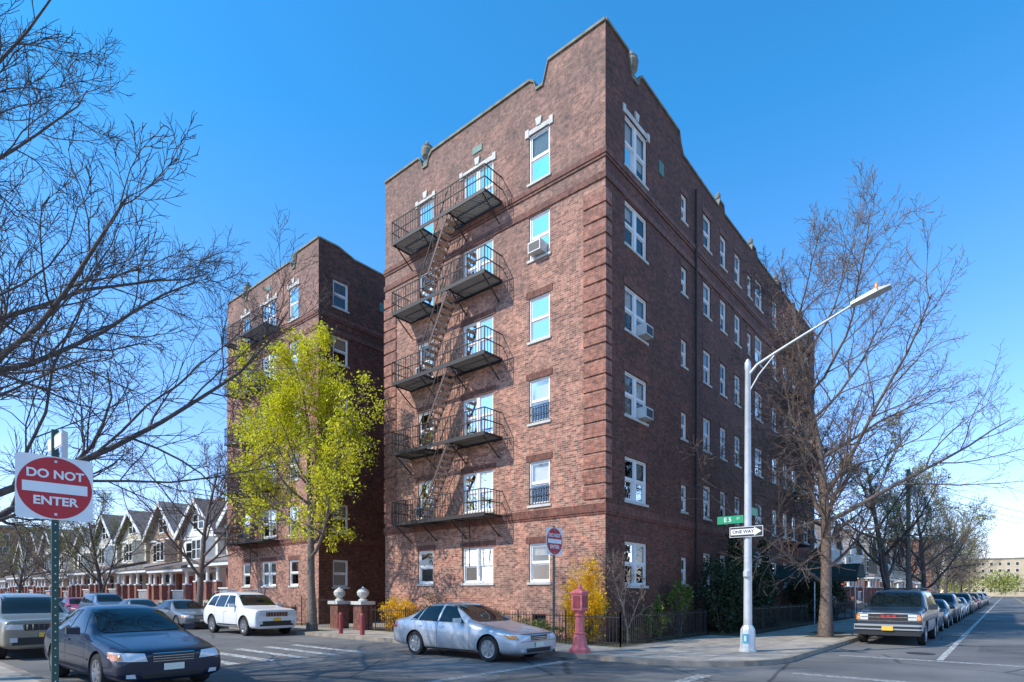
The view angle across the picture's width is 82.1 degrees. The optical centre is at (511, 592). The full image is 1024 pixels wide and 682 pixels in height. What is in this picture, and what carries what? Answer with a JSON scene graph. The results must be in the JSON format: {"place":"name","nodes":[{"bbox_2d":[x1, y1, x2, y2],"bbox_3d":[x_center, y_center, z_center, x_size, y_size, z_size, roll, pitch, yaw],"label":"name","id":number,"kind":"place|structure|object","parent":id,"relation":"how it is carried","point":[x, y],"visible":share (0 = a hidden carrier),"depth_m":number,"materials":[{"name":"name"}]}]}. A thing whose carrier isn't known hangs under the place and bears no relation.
{"place":"outdoors","nodes":[
{"label":"outdoors","id":0,"kind":"place"},
{"bbox_2d":[0,541,28,593],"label":"house with porch","id":1,"kind":"structure","parent":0,"point":[3,581],"depth_m":87.87,"materials":[{"name":"white"}]},
{"bbox_2d":[0,662,50,681],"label":"sidewalk","id":2,"kind":"structure","parent":0,"point":[9,673],"depth_m":11.70,"materials":[{"name":"concrete"}]},
{"bbox_2d":[15,429,92,681],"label":"do not enter sign","id":3,"kind":"object","parent":2,"relation":"on","point":[54,487],"visible":1,"depth_m":7.10,"materials":[{"name":"metal"}]},
{"bbox_2d":[0,0,343,586],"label":"bare tree","id":4,"kind":"object","parent":2,"relation":"on","point":[55,305],"visible":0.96,"depth_m":12.41,"materials":[{"name":"brown plant"}]},
{"bbox_2d":[5,527,78,592],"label":"house with porch","id":5,"kind":"structure","parent":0,"point":[13,588],"depth_m":83.68,"materials":[{"name":"white brick"}]},
{"bbox_2d":[33,532,76,595],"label":"house with porch","id":6,"kind":"structure","parent":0,"point":[42,587],"depth_m":72.54,"materials":[{"name":"beige"}]},
{"bbox_2d":[17,524,94,592],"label":"house with porch","id":7,"kind":"structure","parent":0,"point":[27,587],"depth_m":78.63,"materials":[{"name":"white"}]},
{"bbox_2d":[59,601,70,612],"bbox_3d":[-26.140,1.056,32.947,4.779,1.449,2.140,0,0,40],"label":"moving car","id":8,"kind":"object","parent":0,"point":[66,608],"visible":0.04,"depth_m":32.97,"materials":[{"name":"paint"}]},
{"bbox_2d":[48,528,96,598],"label":"house with porch","id":9,"kind":"structure","parent":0,"point":[63,593],"depth_m":67.19,"materials":[{"name":"white brick"}]},
{"bbox_2d":[66,514,123,596],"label":"house with porch","id":10,"kind":"structure","parent":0,"point":[78,589],"depth_m":62.71,"materials":[{"name":"white"}]},
{"bbox_2d":[328,587,350,628],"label":"courtyard gate pier","id":11,"kind":"structure","parent":0,"point":[339,604],"depth_m":27.01,"materials":[{"name":"brick"}]},
{"bbox_2d":[0,597,1023,681],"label":"road","id":12,"kind":"structure","parent":0,"point":[995,635],"depth_m":14.76,"materials":[{"name":"asphalt"}]},
{"bbox_2d":[0,525,66,584],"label":"distant apartment block","id":13,"kind":"structure","parent":12,"relation":"on","point":[6,532],"depth_m":138.84,"materials":[{"name":"red brick"}]},
{"bbox_2d":[0,591,76,658],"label":"parked suv","id":14,"kind":"object","parent":12,"relation":"on","point":[25,620],"visible":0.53,"depth_m":15.79,"materials":[{"name":"paint"}]},
{"bbox_2d":[61,597,82,608],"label":"parked car","id":15,"kind":"object","parent":12,"relation":"on","point":[73,602],"visible":0.2,"depth_m":41.37,"materials":[{"name":"paint"}]},
{"bbox_2d":[79,592,122,607],"bbox_3d":[-26.289,0.861,38.039,4.816,1.838,2.280,0,0,40],"label":"parked car","id":16,"kind":"object","parent":12,"relation":"on","point":[98,598],"visible":0.36,"depth_m":37.58,"materials":[{"name":"paint"}]},
{"bbox_2d":[44,604,220,681],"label":"parked sedan","id":17,"kind":"object","parent":12,"relation":"on","point":[120,643],"visible":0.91,"depth_m":11.03,"materials":[{"name":"paint"}]},
{"bbox_2d":[118,598,156,606],"bbox_3d":[-21.551,1.056,34.050,4.779,1.449,2.140,0,0,40],"label":"parked car","id":18,"kind":"object","parent":12,"relation":"on","point":[143,601],"visible":0.14,"depth_m":33.82,"materials":[{"name":"paint"}]},
{"bbox_2d":[154,599,207,626],"bbox_3d":[-16.808,1.056,30.058,4.779,1.449,2.140,0,0,40],"label":"parked car","id":19,"kind":"object","parent":12,"relation":"on","point":[180,612],"visible":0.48,"depth_m":29.01,"materials":[{"name":"paint"}]},
{"bbox_2d":[204,590,296,635],"bbox_3d":[-11.581,0.834,25.853,4.960,1.893,2.348,0,0,40],"label":"parked suv","id":20,"kind":"object","parent":12,"relation":"on","point":[246,613],"visible":1,"depth_m":24.88,"materials":[{"name":"paint"}]},
{"bbox_2d":[394,602,555,661],"bbox_3d":[-1.183,1.026,16.708,4.970,1.507,2.226,0,0,40],"label":"parked sedan","id":21,"kind":"object","parent":12,"relation":"on","point":[487,634],"visible":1,"depth_m":15.84,"materials":[{"name":"paint"}]},
{"bbox_2d":[220,598,1023,681],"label":"road markings","id":22,"kind":"object","parent":12,"relation":"on","point":[947,652],"visible":0.89,"depth_m":15.61,"materials":[{"name":"white paint"}]},
{"bbox_2d":[854,588,938,644],"bbox_3d":[14.497,0.801,21.988,2.468,1.958,5.942,0,0,40],"label":"parked large suv","id":23,"kind":"object","parent":12,"relation":"on","point":[908,612],"visible":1,"depth_m":20.31,"materials":[{"name":"paint"}]},
{"bbox_2d":[886,537,939,592],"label":"distant apartment block","id":24,"kind":"structure","parent":12,"relation":"on","point":[932,590],"depth_m":146.47,"materials":[{"name":"brick"}]},
{"bbox_2d":[906,652,935,654],"bbox_3d":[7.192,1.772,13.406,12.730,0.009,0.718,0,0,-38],"label":"manhole cover","id":25,"kind":"object","parent":12,"relation":"on","point":[920,653],"visible":1,"depth_m":17.07,"materials":[{"name":"black metal"}]},
{"bbox_2d":[936,606,944,634],"bbox_3d":[18.328,1.056,26.616,2.140,1.449,4.779,0,0,40],"label":"parked car","id":26,"kind":"object","parent":12,"relation":"on","point":[940,626],"visible":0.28,"depth_m":26.03,"materials":[{"name":"paint"}]},
{"bbox_2d":[934,599,954,627],"bbox_3d":[22.257,1.056,31.283,2.140,1.449,4.779,0,0,40],"label":"parked car","id":27,"kind":"object","parent":12,"relation":"on","point":[948,612],"visible":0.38,"depth_m":30.38,"materials":[{"name":"paint"}]},
{"bbox_2d":[930,592,962,622],"bbox_3d":[26.181,0.861,35.945,2.280,1.838,4.816,0,0,40],"label":"parked car","id":28,"kind":"object","parent":12,"relation":"on","point":[951,599],"visible":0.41,"depth_m":35.12,"materials":[{"name":"paint"}]},
{"bbox_2d":[949,592,975,613],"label":"parked car","id":29,"kind":"object","parent":12,"relation":"on","point":[967,597],"visible":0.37,"depth_m":49.14,"materials":[{"name":"paint"}]},
{"bbox_2d":[958,598,966,618],"bbox_3d":[30.114,1.056,40.616,2.140,1.449,4.779,0,0,40],"label":"parked car","id":30,"kind":"object","parent":12,"relation":"on","point":[963,610],"visible":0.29,"depth_m":39.59,"materials":[{"name":"paint"}]},
{"bbox_2d":[906,469,1021,587],"bbox_3d":[47.788,-3.470,53.847,52.187,10.500,0.318,0,0,-34],"label":"utility pole and cables","id":31,"kind":"object","parent":12,"relation":"on","point":[908,566],"visible":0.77,"depth_m":39.08,"materials":[{"name":"brown wood"}]},
{"bbox_2d":[957,597,970,616],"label":"parked car","id":32,"kind":"object","parent":12,"relation":"on","point":[967,607],"visible":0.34,"depth_m":44.37,"materials":[{"name":"paint"}]},
{"bbox_2d":[968,592,982,608],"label":"parked car","id":33,"kind":"object","parent":12,"relation":"on","point":[976,596],"visible":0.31,"depth_m":63.09,"materials":[{"name":"paint"}]},
{"bbox_2d":[970,592,986,605],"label":"parked car","id":34,"kind":"object","parent":12,"relation":"on","point":[981,595],"visible":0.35,"depth_m":77.06,"materials":[{"name":"paint"}]},
{"bbox_2d":[946,557,1023,596],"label":"distant apartment block","id":35,"kind":"structure","parent":12,"relation":"on","point":[1012,565],"depth_m":266.17,"materials":[{"name":"stone"}]},
{"bbox_2d":[0,0,1023,592],"label":"sky","id":36,"kind":"structure","parent":0,"point":[305,108],"materials":[{"name":"blue"}]},
{"bbox_2d":[195,596,994,666],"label":"sidewalk","id":37,"kind":"structure","parent":0,"point":[783,646],"depth_m":17.67,"materials":[{"name":"concrete"}]},
{"bbox_2d":[0,552,16,587],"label":"distant trees","id":38,"kind":"object","parent":37,"relation":"on","point":[3,573],"visible":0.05,"depth_m":97.73,"materials":[{"name":"brown plant"}]},
{"bbox_2d":[0,506,66,592],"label":"bare tree","id":39,"kind":"object","parent":37,"relation":"on","point":[22,580],"visible":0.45,"depth_m":62.06,"materials":[{"name":"brown plant"}]},
{"bbox_2d":[0,520,84,583],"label":"bare tree","id":40,"kind":"object","parent":37,"relation":"on","point":[39,553],"visible":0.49,"depth_m":52.37,"materials":[{"name":"brown plant"}]},
{"bbox_2d":[35,488,159,592],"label":"bare tree","id":41,"kind":"object","parent":37,"relation":"on","point":[94,555],"visible":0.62,"depth_m":43.80,"materials":[{"name":"brown plant"}]},
{"bbox_2d":[88,510,150,596],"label":"house with porch","id":42,"kind":"structure","parent":37,"relation":"on","point":[140,560],"depth_m":57.10,"materials":[{"name":"beige"}]},
{"bbox_2d":[115,498,224,599],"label":"house with porch","id":43,"kind":"structure","parent":37,"relation":"on","point":[130,590],"depth_m":52.48,"materials":[{"name":"white brick"}]},
{"bbox_2d":[145,498,226,604],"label":"house with porch","id":44,"kind":"structure","parent":37,"relation":"on","point":[192,546],"depth_m":47.36,"materials":[{"name":"white"}]},
{"bbox_2d":[103,426,273,605],"bbox_3d":[-17.791,-3.893,33.240,8.705,11.086,8.143,0,0,-33],"label":"bare tree","id":45,"kind":"object","parent":37,"relation":"on","point":[200,580],"visible":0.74,"depth_m":33.20,"materials":[{"name":"brown plant"}]},
{"bbox_2d":[186,502,227,606],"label":"house with porch","id":46,"kind":"structure","parent":37,"relation":"on","point":[218,563],"depth_m":42.42,"materials":[{"name":"white brick"}]},
{"bbox_2d":[204,602,295,610],"bbox_3d":[-15.054,1.120,33.157,10.734,1.060,0.034,0,0,40],"label":"iron fence","id":47,"kind":"object","parent":37,"relation":"on","point":[292,607],"visible":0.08,"depth_m":30.11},
{"bbox_2d":[228,238,384,623],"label":"brick walls","id":48,"kind":"structure","parent":37,"relation":"on","point":[366,564],"depth_m":32.82,"materials":[{"name":"brick"}]},
{"bbox_2d":[224,305,279,574],"bbox_3d":[-15.241,-8.454,34.355,4.803,14.867,1.028,0,0,40],"label":"fire escape","id":49,"kind":"object","parent":48,"relation":"attached to","point":[253,540],"visible":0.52,"depth_m":34.31,"materials":[{"name":"black metal"}]},
{"bbox_2d":[245,285,344,614],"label":"window panes","id":50,"kind":"object","parent":48,"relation":"attached to","point":[339,566],"visible":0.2,"depth_m":32.45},
{"bbox_2d":[226,308,384,550],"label":"brick trim","id":51,"kind":"structure","parent":48,"relation":"attached to","point":[354,541],"depth_m":32.45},
{"bbox_2d":[227,236,383,303],"bbox_3d":[-5.164,-18.390,44.641,10.560,1.240,28.009,0,0,40],"label":"parapet coping","id":52,"kind":"object","parent":48,"relation":"on","point":[294,261],"visible":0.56,"depth_m":32.59,"materials":[{"name":"stone"}]},
{"bbox_2d":[240,273,384,588],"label":"window frames","id":53,"kind":"structure","parent":48,"relation":"attached to","point":[295,558],"depth_m":32.26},
{"bbox_2d":[301,596,334,627],"bbox_3d":[-9.393,0.920,28.391,2.934,1.460,0.034,0,0,40],"label":"iron fence","id":54,"kind":"object","parent":37,"relation":"on","point":[305,599],"visible":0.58,"depth_m":28.10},
{"bbox_2d":[339,612,342,633],"bbox_3d":[-6.894,1.220,23.673,0.174,0.860,0.174,0,0,40],"label":"steel bollard","id":55,"kind":"object","parent":37,"relation":"on","point":[340,622],"visible":1,"depth_m":23.60,"materials":[{"name":"metal"}]},
{"bbox_2d":[360,613,364,634],"bbox_3d":[-5.835,1.220,22.912,0.174,0.860,0.174,0,0,40],"label":"steel bollard","id":56,"kind":"object","parent":37,"relation":"on","point":[362,623],"visible":0.98,"depth_m":22.84,"materials":[{"name":"metal"}]},
{"bbox_2d":[351,587,374,629],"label":"courtyard gate pier","id":57,"kind":"structure","parent":37,"relation":"on","point":[361,604],"depth_m":25.86,"materials":[{"name":"brick"}]},
{"bbox_2d":[368,606,620,646],"bbox_3d":[-1.514,1.120,21.757,12.534,1.060,0.034,0,0,40],"label":"iron fence","id":58,"kind":"object","parent":37,"relation":"on","point":[518,614],"visible":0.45,"depth_m":19.26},
{"bbox_2d":[546,526,561,651],"bbox_3d":[1.181,-0.095,16.483,0.056,3.550,0.760,0,0,40],"label":"do not enter sign","id":59,"kind":"object","parent":37,"relation":"on","point":[553,541],"visible":0.99,"depth_m":16.45,"materials":[{"name":"metal"}]},
{"bbox_2d":[293,617,853,646],"bbox_3d":[-13.670,1.646,36.283,68.907,0.001,26.723,0,0,15],"label":"garden bed","id":60,"kind":"object","parent":37,"relation":"on","point":[712,632],"visible":0.43,"depth_m":23.10,"materials":[{"name":"soil"}]},
{"bbox_2d":[222,320,388,630],"bbox_3d":[-9.179,-5.137,25.714,6.276,13.574,9.698,0,0,-31],"label":"budding tree","id":61,"kind":"object","parent":60,"relation":"on","point":[327,460],"visible":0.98,"depth_m":25.16,"materials":[{"name":"green plant"}]},
{"bbox_2d":[377,595,416,629],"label":"forsythia bush","id":62,"kind":"object","parent":60,"relation":"on","point":[390,624],"visible":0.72,"depth_m":25.41,"materials":[{"name":"yellow plant"}]},
{"bbox_2d":[406,589,447,616],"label":"shrub","id":63,"kind":"object","parent":60,"relation":"on","point":[430,598],"visible":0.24,"depth_m":23.84,"materials":[{"name":"brown plant"}]},
{"bbox_2d":[495,609,531,625],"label":"shrub","id":64,"kind":"object","parent":60,"relation":"on","point":[519,618],"visible":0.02,"depth_m":21.36,"materials":[{"name":"green plant"}]},
{"bbox_2d":[530,619,567,632],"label":"shrub","id":65,"kind":"object","parent":60,"relation":"on","point":[539,622],"visible":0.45,"depth_m":20.28,"materials":[{"name":"green plant"}]},
{"bbox_2d":[557,552,616,643],"bbox_3d":[2.350,0.168,19.166,1.910,2.996,1.306,0,0,40],"label":"forsythia bush","id":66,"kind":"object","parent":60,"relation":"on","point":[596,606],"visible":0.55,"depth_m":19.03,"materials":[{"name":"yellow plant"}]},
{"bbox_2d":[579,544,653,643],"bbox_3d":[3.347,0.050,18.941,2.372,3.200,1.467,0,0,3],"label":"bare tree","id":67,"kind":"object","parent":60,"relation":"on","point":[612,580],"visible":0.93,"depth_m":18.92,"materials":[{"name":"brown plant"}]},
{"bbox_2d":[618,626,644,641],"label":"shrub","id":68,"kind":"object","parent":60,"relation":"on","point":[642,629],"visible":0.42,"depth_m":19.57,"materials":[{"name":"green plant"}]},
{"bbox_2d":[641,594,670,639],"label":"shrub","id":69,"kind":"object","parent":60,"relation":"on","point":[658,608],"visible":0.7,"depth_m":20.50,"materials":[{"name":"green plant"}]},
{"bbox_2d":[621,608,708,646],"bbox_3d":[5.457,1.120,20.333,0.034,1.060,6.834,0,0,40],"label":"iron fence","id":70,"kind":"object","parent":60,"relation":"on","point":[706,632],"visible":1,"depth_m":19.85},
{"bbox_2d":[664,579,695,635],"bbox_3d":[6.440,0.515,22.559,1.152,2.304,1.667,0,0,23],"label":"shrub","id":71,"kind":"object","parent":60,"relation":"on","point":[684,593],"visible":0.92,"depth_m":22.45,"materials":[{"name":"green plant"}]},
{"bbox_2d":[678,608,704,634],"bbox_3d":[7.188,1.120,23.321,1.234,1.060,0.034,0,0,40],"label":"iron fence","id":72,"kind":"object","parent":60,"relation":"on","point":[691,621],"visible":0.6,"depth_m":23.36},
{"bbox_2d":[694,553,752,632],"bbox_3d":[8.658,0.020,23.993,2.330,3.320,2.063,0,0,-13],"label":"evergreen bush","id":73,"kind":"object","parent":60,"relation":"on","point":[729,595],"visible":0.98,"depth_m":23.76,"materials":[{"name":"green plant"}]},
{"bbox_2d":[709,525,761,630],"bbox_3d":[9.724,-0.749,25.450,2.078,4.870,2.017,0,0,40],"label":"evergreen bush","id":74,"kind":"object","parent":60,"relation":"on","point":[738,551],"visible":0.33,"depth_m":25.35,"materials":[{"name":"green plant"}]},
{"bbox_2d":[740,543,778,628],"bbox_3d":[11.124,-0.414,27.112,2.436,4.210,2.504,0,0,40],"label":"evergreen bush","id":75,"kind":"object","parent":60,"relation":"on","point":[760,600],"visible":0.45,"depth_m":26.56,"materials":[{"name":"green plant"}]},
{"bbox_2d":[754,533,785,626],"bbox_3d":[12.423,-0.656,28.716,1.621,4.657,1.905,0,0,-29],"label":"evergreen bush","id":76,"kind":"object","parent":60,"relation":"on","point":[775,590],"visible":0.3,"depth_m":28.46,"materials":[{"name":"green plant"}]},
{"bbox_2d":[752,602,807,632],"bbox_3d":[11.862,1.070,25.922,0.034,1.160,9.034,0,0,40],"label":"iron fence","id":77,"kind":"object","parent":60,"relation":"on","point":[770,628],"visible":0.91,"depth_m":26.20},
{"bbox_2d":[653,339,914,595],"bbox_3d":[9.776,-4.164,23.398,10.370,11.628,10.330,0,0,40],"label":"bare tree","id":78,"kind":"object","parent":60,"relation":"on","point":[788,555],"visible":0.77,"depth_m":23.08,"materials":[{"name":"brown plant"}]},
{"bbox_2d":[782,554,834,620],"bbox_3d":[17.299,-0.350,34.415,2.765,4.037,2.815,0,0,40],"label":"evergreen bush","id":79,"kind":"object","parent":60,"relation":"on","point":[802,589],"visible":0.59,"depth_m":34.16,"materials":[{"name":"green plant"}]},
{"bbox_2d":[794,547,832,619],"bbox_3d":[18.504,-0.544,36.146,2.384,4.484,2.370,0,0,40],"label":"evergreen bush","id":80,"kind":"object","parent":60,"relation":"on","point":[814,551],"visible":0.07,"depth_m":35.88,"materials":[{"name":"green plant"}]},
{"bbox_2d":[832,582,850,615],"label":"evergreen bush","id":81,"kind":"object","parent":60,"relation":"on","point":[837,590],"visible":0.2,"depth_m":37.13,"materials":[{"name":"green plant"}]},
{"bbox_2d":[832,600,856,620],"bbox_3d":[20.330,1.070,35.982,0.034,1.160,7.734,0,0,40],"label":"iron fence","id":82,"kind":"object","parent":60,"relation":"on","point":[836,610],"visible":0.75,"depth_m":35.83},
{"bbox_2d":[722,157,1023,636],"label":"bare tree","id":83,"kind":"object","parent":60,"relation":"on","point":[825,624],"visible":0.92,"depth_m":21.46,"materials":[{"name":"brown plant"}]},
{"bbox_2d":[569,585,590,652],"bbox_3d":[1.871,0.720,16.229,0.554,1.860,0.554,0,0,40],"label":"fire alarm post","id":84,"kind":"object","parent":37,"relation":"on","point":[579,601],"visible":1,"depth_m":16.11,"materials":[{"name":"metal"}]},
{"bbox_2d":[385,20,813,641],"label":"brick walls","id":85,"kind":"structure","parent":37,"relation":"on","point":[585,90],"depth_m":22.48,"materials":[{"name":"brick"}]},
{"bbox_2d":[391,163,502,566],"bbox_3d":[-2.760,-8.454,23.848,5.434,14.867,1.028,0,0,40],"label":"fire escape","id":86,"kind":"object","parent":85,"relation":"attached to","point":[471,285],"visible":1,"depth_m":23.49,"materials":[{"name":"black metal"}]},
{"bbox_2d":[383,146,814,553],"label":"brick trim","id":87,"kind":"structure","parent":85,"relation":"attached to","point":[600,335],"depth_m":20.47,"materials":[{"name":"brick"}]},
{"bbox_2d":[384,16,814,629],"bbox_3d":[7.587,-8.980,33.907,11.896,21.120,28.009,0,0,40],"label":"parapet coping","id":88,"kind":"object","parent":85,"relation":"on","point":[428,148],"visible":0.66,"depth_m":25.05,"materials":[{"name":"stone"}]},
{"bbox_2d":[422,122,793,628],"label":"window panes","id":89,"kind":"object","parent":85,"relation":"attached to","point":[540,306],"visible":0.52,"depth_m":22.51,"materials":[{"name":"glass"}]},
{"bbox_2d":[415,102,809,588],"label":"window frames","id":90,"kind":"structure","parent":85,"relation":"attached to","point":[642,332],"depth_m":22.77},
{"bbox_2d":[782,320,813,557],"bbox_3d":[17.483,-8.996,35.896,0.973,13.775,3.528,0,0,40],"label":"side fire escape","id":91,"kind":"object","parent":85,"relation":"attached to","point":[803,544],"visible":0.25,"depth_m":35.52,"materials":[{"name":"black metal"}]},
{"bbox_2d":[717,281,891,651],"bbox_3d":[7.783,-3.010,15.891,4.280,9.320,1.022,0,0,40],"label":"street lamp","id":92,"kind":"object","parent":37,"relation":"on","point":[747,531],"visible":1,"depth_m":16.41,"materials":[{"name":"metal"}]},
{"bbox_2d":[774,563,865,623],"bbox_3d":[16.796,0.065,32.095,4.000,3.170,2.400,0,0,40],"label":"entrance canopy","id":93,"kind":"object","parent":37,"relation":"on","point":[783,572],"visible":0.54,"depth_m":31.23,"materials":[{"name":"green fabric"}]},
{"bbox_2d":[790,410,977,589],"bbox_3d":[20.415,-4.428,33.945,8.210,12.155,9.780,0,0,21],"label":"bare tree","id":94,"kind":"object","parent":37,"relation":"on","point":[882,563],"visible":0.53,"depth_m":33.21,"materials":[{"name":"brown plant"}]},
{"bbox_2d":[911,560,939,592],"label":"distant trees","id":95,"kind":"object","parent":37,"relation":"on","point":[930,576],"visible":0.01,"depth_m":120.56,"materials":[{"name":"brown plant"}]},
{"bbox_2d":[886,507,964,592],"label":"bare tree","id":96,"kind":"object","parent":37,"relation":"on","point":[937,583],"visible":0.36,"depth_m":55.73,"materials":[{"name":"brown plant"}]},
{"bbox_2d":[858,465,998,589],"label":"bare tree","id":97,"kind":"object","parent":37,"relation":"on","point":[923,581],"visible":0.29,"depth_m":46.52,"materials":[{"name":"brown plant"}]},
{"bbox_2d":[877,466,991,587],"bbox_3d":[28.178,-3.495,39.663,6.660,10.370,6.475,0,0,40],"label":"bare tree","id":98,"kind":"object","parent":37,"relation":"on","point":[916,564],"visible":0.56,"depth_m":39.52,"materials":[{"name":"brown plant"}]},
{"bbox_2d":[890,494,996,592],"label":"bare tree","id":99,"kind":"object","parent":37,"relation":"on","point":[946,580],"visible":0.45,"depth_m":64.56,"materials":[{"name":"brown plant"}]},
{"bbox_2d":[926,526,1001,592],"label":"bare tree","id":100,"kind":"object","parent":37,"relation":"on","point":[961,589],"visible":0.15,"depth_m":87.85,"materials":[{"name":"brown plant"}]},
{"bbox_2d":[932,524,1002,592],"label":"bare tree","id":101,"kind":"object","parent":37,"relation":"on","point":[953,581],"visible":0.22,"depth_m":75.39,"materials":[{"name":"brown plant"}]},
{"bbox_2d":[944,538,991,592],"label":"bare tree","id":102,"kind":"object","parent":37,"relation":"on","point":[969,584],"visible":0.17,"depth_m":104.11,"materials":[{"name":"brown plant"}]},
{"bbox_2d":[940,570,1023,594],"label":"distant trees","id":103,"kind":"object","parent":37,"relation":"on","point":[1010,581],"visible":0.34,"depth_m":209.69,"materials":[{"name":"green plant"}]},
{"bbox_2d":[814,528,853,612],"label":"house with porch","id":104,"kind":"structure","parent":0,"point":[816,543],"depth_m":52.18,"materials":[{"name":"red brick"}]},
{"bbox_2d":[814,519,868,609],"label":"house with porch","id":105,"kind":"structure","parent":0,"point":[850,586],"depth_m":59.01,"materials":[{"name":"white"}]},
{"bbox_2d":[840,529,881,603],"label":"house with porch","id":106,"kind":"structure","parent":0,"point":[872,589],"depth_m":66.16,"materials":[{"name":"white wood"}]},
{"bbox_2d":[858,533,898,597],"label":"house with porch","id":107,"kind":"structure","parent":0,"point":[870,569],"depth_m":75.23,"materials":[{"name":"grey brick"}]},
{"bbox_2d":[876,541,905,589],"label":"house with porch","id":108,"kind":"structure","parent":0,"point":[899,584],"depth_m":82.97,"materials":[{"name":"white brick"}]},
{"bbox_2d":[890,550,917,587],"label":"house with porch","id":109,"kind":"structure","parent":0,"point":[901,576],"depth_m":92.93,"materials":[{"name":"beige"}]},
{"bbox_2d":[901,552,920,589],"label":"house with porch","id":110,"kind":"structure","parent":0,"point":[918,584],"depth_m":99.82,"materials":[{"name":"white brick"}]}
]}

